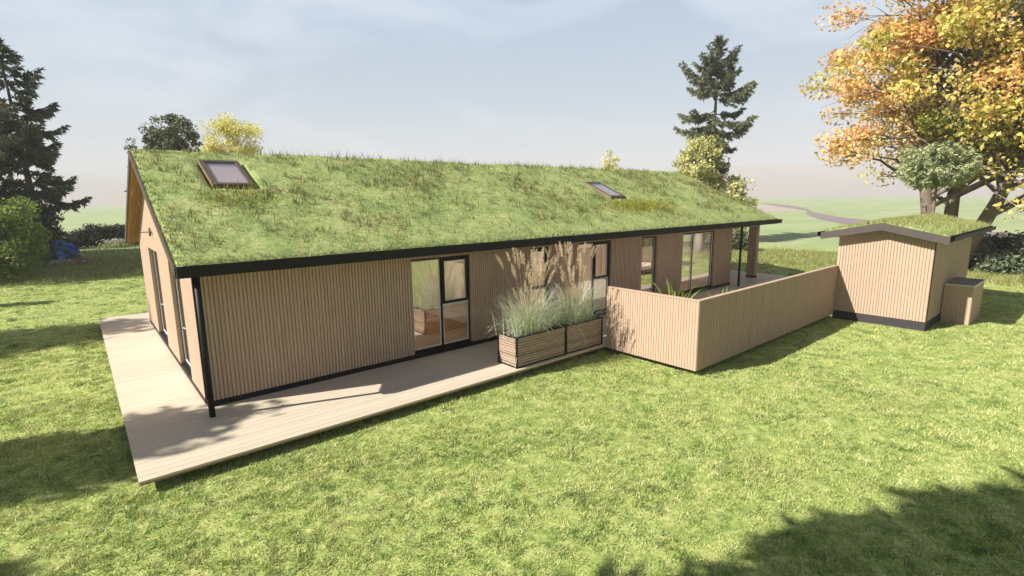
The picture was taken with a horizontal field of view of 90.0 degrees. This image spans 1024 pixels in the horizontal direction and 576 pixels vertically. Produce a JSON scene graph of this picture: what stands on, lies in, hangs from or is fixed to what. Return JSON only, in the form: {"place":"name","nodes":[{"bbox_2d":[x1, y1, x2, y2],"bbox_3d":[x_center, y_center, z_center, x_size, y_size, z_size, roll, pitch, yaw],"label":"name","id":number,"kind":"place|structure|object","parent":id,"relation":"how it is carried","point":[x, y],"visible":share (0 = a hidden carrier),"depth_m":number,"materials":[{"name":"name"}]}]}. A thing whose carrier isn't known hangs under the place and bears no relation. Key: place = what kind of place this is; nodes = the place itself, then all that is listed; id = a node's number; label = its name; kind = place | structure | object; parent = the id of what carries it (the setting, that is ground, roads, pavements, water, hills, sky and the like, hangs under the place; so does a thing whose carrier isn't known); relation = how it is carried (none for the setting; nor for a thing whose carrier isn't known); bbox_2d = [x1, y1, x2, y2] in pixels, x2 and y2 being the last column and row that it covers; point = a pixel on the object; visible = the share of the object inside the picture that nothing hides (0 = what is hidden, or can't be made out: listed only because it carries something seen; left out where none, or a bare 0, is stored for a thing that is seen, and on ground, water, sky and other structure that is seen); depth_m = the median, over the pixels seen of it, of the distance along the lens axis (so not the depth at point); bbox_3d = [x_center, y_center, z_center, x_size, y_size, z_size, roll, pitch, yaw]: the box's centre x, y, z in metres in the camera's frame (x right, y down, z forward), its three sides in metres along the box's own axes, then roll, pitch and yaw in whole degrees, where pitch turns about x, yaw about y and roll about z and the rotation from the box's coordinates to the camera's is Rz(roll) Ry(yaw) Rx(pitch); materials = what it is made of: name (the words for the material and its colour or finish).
{"place":"outdoors","nodes":[
{"label":"outdoors","id":0,"kind":"place"},
{"bbox_2d":[0,0,1020,177],"label":"sky","id":1,"kind":"structure","parent":0,"point":[550,82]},
{"bbox_2d":[0,195,1023,575],"bbox_3d":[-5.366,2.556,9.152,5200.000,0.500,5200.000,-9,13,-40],"label":"ground","id":2,"kind":"structure","parent":0,"point":[800,229],"depth_m":7.24,"materials":[{"name":"green plant"}]},
{"bbox_2d":[0,102,28,175],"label":"conifer tree","id":3,"kind":"object","parent":2,"relation":"on","point":[17,157],"visible":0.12,"depth_m":30.00,"materials":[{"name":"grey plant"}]},
{"bbox_2d":[0,195,53,282],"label":"leafy bush","id":4,"kind":"object","parent":2,"relation":"on","point":[22,247],"visible":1,"depth_m":25.12,"materials":[{"name":"green plant"}]},
{"bbox_2d":[0,179,65,261],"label":"leafy bush","id":5,"kind":"object","parent":2,"relation":"on","point":[48,223],"visible":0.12,"depth_m":32.30,"materials":[{"name":"green plant"}]},
{"bbox_2d":[0,37,92,267],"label":"spruce tree","id":6,"kind":"object","parent":2,"relation":"on","point":[32,148],"visible":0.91,"depth_m":29.53,"materials":[{"name":"green plant"}]},
{"bbox_2d":[48,241,80,263],"bbox_3d":[-30.372,-2.543,34.327,2.211,1.559,6.280,-9,13,-40],"label":"hydrangea","id":7,"kind":"object","parent":2,"relation":"on","point":[67,251],"visible":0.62,"depth_m":32.46,"materials":[{"name":"blue plant"}]},
{"bbox_2d":[38,258,91,267],"bbox_3d":[-27.665,-1.542,31.388,3.416,0.430,2.297,-5,11,-22],"label":"flower clump","id":8,"kind":"object","parent":2,"relation":"on","point":[54,262],"visible":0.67,"depth_m":31.25,"materials":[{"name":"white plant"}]},
{"bbox_2d":[49,230,88,247],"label":"hedge shrub","id":9,"kind":"object","parent":2,"relation":"on","point":[73,238],"visible":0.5,"depth_m":43.16,"materials":[{"name":"green plant"}]},
{"bbox_2d":[60,257,105,265],"bbox_3d":[-26.973,-1.668,32.042,2.373,0.437,2.634,2,10,13],"label":"flower clump","id":10,"kind":"object","parent":2,"relation":"on","point":[79,260],"visible":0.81,"depth_m":31.96,"materials":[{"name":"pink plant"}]},
{"bbox_2d":[73,223,117,247],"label":"hedge shrub","id":11,"kind":"object","parent":2,"relation":"on","point":[92,234],"visible":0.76,"depth_m":44.26,"materials":[{"name":"green plant"}]},
{"bbox_2d":[93,238,130,248],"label":"flower clump","id":12,"kind":"object","parent":2,"relation":"on","point":[110,246],"visible":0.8,"depth_m":43.87,"materials":[{"name":"white plant"}]},
{"bbox_2d":[98,223,132,245],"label":"hedge shrub","id":13,"kind":"object","parent":2,"relation":"on","point":[118,229],"visible":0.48,"depth_m":45.07,"materials":[{"name":"green plant"}]},
{"bbox_2d":[123,137,146,191],"bbox_3d":[-23.147,-5.448,32.347,1.955,7.893,2.091,-3,10,-14],"label":"sapling","id":14,"kind":"object","parent":2,"relation":"on","point":[129,146],"visible":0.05,"depth_m":31.57,"materials":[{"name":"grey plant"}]},
{"bbox_2d":[138,112,202,151],"bbox_3d":[-21.638,-6.532,33.077,3.224,9.743,3.340,6,12,32],"label":"green tree","id":15,"kind":"object","parent":2,"relation":"on","point":[169,138],"visible":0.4,"depth_m":32.08,"materials":[{"name":"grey plant"}]},
{"bbox_2d":[194,111,264,154],"bbox_3d":[-19.622,-7.386,36.441,5.044,10.220,4.647,-9,13,-40],"label":"yellow tree","id":16,"kind":"object","parent":2,"relation":"on","point":[233,141],"visible":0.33,"depth_m":35.40,"materials":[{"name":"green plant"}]},
{"bbox_2d":[99,261,788,485],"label":"wooden deck","id":17,"kind":"structure","parent":2,"relation":"on","point":[173,428],"depth_m":9.46,"materials":[{"name":"brown wood"}]},
{"bbox_2d":[125,142,782,417],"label":"house","id":18,"kind":"structure","parent":17,"relation":"on","point":[268,274],"depth_m":11.97,"materials":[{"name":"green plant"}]},
{"bbox_2d":[152,250,167,337],"bbox_3d":[-8.973,0.168,13.126,0.161,2.312,1.792,-9,13,-40],"label":"window","id":19,"kind":"structure","parent":18,"relation":"in","point":[155,259],"depth_m":13.61,"materials":[{"name":"clear glass"}]},
{"bbox_2d":[174,278,190,369],"bbox_3d":[-6.764,0.620,10.568,0.161,2.252,1.412,-9,13,-40],"label":"window","id":20,"kind":"structure","parent":18,"relation":"in","point":[177,281],"depth_m":10.97,"materials":[{"name":"clear glass"}]},
{"bbox_2d":[411,254,470,352],"bbox_3d":[-1.676,0.342,12.079,1.612,2.162,0.092,-9,13,-40],"label":"window","id":21,"kind":"structure","parent":18,"relation":"in","point":[441,278],"depth_m":12.16,"materials":[{"name":"clear glass"}]},
{"bbox_2d":[530,247,547,317],"bbox_3d":[0.701,-0.032,14.065,0.712,2.162,0.092,-9,13,-40],"label":"window","id":22,"kind":"structure","parent":18,"relation":"in","point":[539,249],"depth_m":14.08,"materials":[{"name":"clear glass"}]},
{"bbox_2d":[579,240,609,313],"bbox_3d":[2.449,-0.318,15.524,1.462,2.182,0.092,-9,13,-40],"label":"window","id":23,"kind":"structure","parent":18,"relation":"in","point":[593,263],"depth_m":15.62,"materials":[{"name":"black metal"}]},
{"bbox_2d":[641,239,650,272],"bbox_3d":[6.677,-1.716,23.216,0.080,2.192,1.792,-9,13,-40],"label":"window","id":24,"kind":"structure","parent":18,"relation":"in","point":[643,239],"depth_m":23.86,"materials":[{"name":"black metal"}]},
{"bbox_2d":[642,236,655,292],"bbox_3d":[4.528,-0.647,17.270,0.852,2.182,0.080,-9,13,-40],"label":"window","id":25,"kind":"structure","parent":18,"relation":"in","point":[654,237],"depth_m":17.46,"materials":[{"name":"black metal"}]},
{"bbox_2d":[681,231,713,291],"bbox_3d":[6.932,-1.021,19.280,2.222,2.172,0.080,-9,13,-40],"label":"window","id":26,"kind":"structure","parent":18,"relation":"in","point":[712,232],"depth_m":19.21,"materials":[{"name":"black metal"}]},
{"bbox_2d":[497,322,565,368],"bbox_3d":[0.466,1.262,11.583,1.510,0.680,0.640,-9,13,-40],"label":"planter box","id":27,"kind":"object","parent":17,"relation":"on","point":[530,349],"visible":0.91,"depth_m":11.25,"materials":[{"name":"brown wood"}]},
{"bbox_2d":[468,246,573,370],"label":"ornamental grass","id":28,"kind":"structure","parent":27,"relation":"in","point":[534,320],"depth_m":11.27,"materials":[{"name":"green plant"}]},
{"bbox_2d":[547,315,602,353],"bbox_3d":[1.540,1.093,12.480,1.300,0.680,0.640,-9,13,-40],"label":"planter box","id":29,"kind":"object","parent":17,"relation":"on","point":[592,330],"visible":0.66,"depth_m":12.25,"materials":[{"name":"brown wood"}]},
{"bbox_2d":[540,242,611,342],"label":"ornamental grass","id":30,"kind":"object","parent":29,"relation":"in","point":[580,313],"depth_m":12.16,"materials":[{"name":"plant"}]},
{"bbox_2d":[647,279,702,297],"bbox_3d":[4.048,0.510,12.832,1.893,1.650,1.652,3,11,22],"label":"patio plant","id":31,"kind":"object","parent":17,"relation":"on","point":[682,293],"visible":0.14,"depth_m":12.92,"materials":[{"name":"green plant"}]},
{"bbox_2d":[606,265,837,370],"bbox_3d":[6.156,0.387,14.180,8.033,1.530,2.450,-9,13,-40],"label":"privacy fence","id":32,"kind":"object","parent":17,"relation":"on","point":[691,334],"visible":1,"depth_m":11.90,"materials":[{"name":"beige wood"}]},
{"bbox_2d":[601,150,619,168],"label":"yellow tree","id":33,"kind":"object","parent":2,"relation":"on","point":[614,159],"visible":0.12,"depth_m":43.11,"materials":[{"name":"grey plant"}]},
{"bbox_2d":[671,131,729,191],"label":"yellow tree","id":34,"kind":"object","parent":2,"relation":"on","point":[702,148],"visible":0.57,"depth_m":41.21,"materials":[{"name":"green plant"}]},
{"bbox_2d":[672,34,759,196],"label":"spruce tree","id":35,"kind":"object","parent":2,"relation":"on","point":[724,79],"visible":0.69,"depth_m":41.62,"materials":[{"name":"green plant"}]},
{"bbox_2d":[712,173,758,205],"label":"yellow tree","id":36,"kind":"object","parent":2,"relation":"on","point":[733,184],"visible":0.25,"depth_m":41.30,"materials":[{"name":"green plant"}]},
{"bbox_2d":[732,228,748,248],"bbox_3d":[15.186,-3.342,35.131,2.260,1.908,2.284,-9,13,-40],"label":"garden shrub","id":37,"kind":"object","parent":2,"relation":"on","point":[736,238],"visible":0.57,"depth_m":34.52,"materials":[{"name":"green plant"}]},
{"bbox_2d":[817,212,995,330],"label":"garden shed","id":38,"kind":"structure","parent":2,"relation":"on","point":[899,272],"depth_m":14.85,"materials":[{"name":"beige wood"}]},
{"bbox_2d":[798,0,1023,264],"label":"autumn tree","id":39,"kind":"object","parent":2,"relation":"on","point":[956,28],"visible":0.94,"depth_m":23.35,"materials":[{"name":"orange plant"}]},
{"bbox_2d":[893,139,986,213],"bbox_3d":[18.844,-3.435,22.970,3.466,6.193,3.176,-9,13,-40],"label":"tree","id":40,"kind":"object","parent":2,"relation":"on","point":[935,166],"visible":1,"depth_m":21.89,"materials":[{"name":"green plant"}]},
{"bbox_2d":[940,277,985,324],"bbox_3d":[13.662,0.369,15.518,1.720,1.162,0.680,-9,13,-40],"label":"storage cabinet","id":41,"kind":"object","parent":2,"relation":"on","point":[961,301],"visible":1,"depth_m":15.04,"materials":[{"name":"wood"}]},
{"bbox_2d":[968,236,1003,270],"bbox_3d":[23.087,-1.685,25.427,3.024,1.802,2.760,-9,13,-40],"label":"garden shrub","id":42,"kind":"object","parent":2,"relation":"on","point":[985,246],"visible":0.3,"depth_m":24.75,"materials":[{"name":"green plant"}]},
{"bbox_2d":[968,23,1023,278],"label":"autumn tree","id":43,"kind":"object","parent":2,"relation":"on","point":[1007,162],"visible":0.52,"depth_m":21.89,"materials":[{"name":"orange plant"}]},
{"bbox_2d":[971,247,1023,275],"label":"garden shrub","id":44,"kind":"object","parent":2,"relation":"on","point":[1009,259],"visible":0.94,"depth_m":23.89,"materials":[{"name":"green plant"}]},
{"bbox_2d":[988,230,1023,260],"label":"garden shrub","id":45,"kind":"object","parent":2,"relation":"on","point":[1006,241],"visible":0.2,"depth_m":24.91,"materials":[{"name":"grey plant"}]},
{"bbox_2d":[1010,237,1023,273],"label":"garden shrub","id":46,"kind":"object","parent":2,"relation":"on","point":[1020,240],"visible":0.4,"depth_m":23.84,"materials":[{"name":"green plant"}]},
{"bbox_2d":[0,160,1023,206],"bbox_3d":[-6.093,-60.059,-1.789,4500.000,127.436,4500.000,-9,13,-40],"label":"hills","id":47,"kind":"structure","parent":0,"point":[787,181],"depth_m":1076.52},
{"bbox_2d":[0,239,1023,288],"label":"meadow grass","id":48,"kind":"structure","parent":0,"point":[809,256],"depth_m":29.04,"materials":[{"name":"green plant"}]},
{"bbox_2d":[642,262,650,278],"bbox_3d":[5.324,-0.596,21.370,1.800,0.740,0.900,-9,13,-40],"label":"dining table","id":49,"kind":"object","parent":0,"point":[645,264],"visible":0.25,"depth_m":21.72,"materials":[{"name":"beige wood"}]},
{"bbox_2d":[751,204,797,211],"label":"dry field","id":50,"kind":"structure","parent":0,"point":[767,208],"depth_m":140.45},
{"bbox_2d":[761,203,1022,240],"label":"path","id":51,"kind":"structure","parent":0,"point":[843,220],"depth_m":82.48,"materials":[{"name":"grey asphalt"}]}
]}

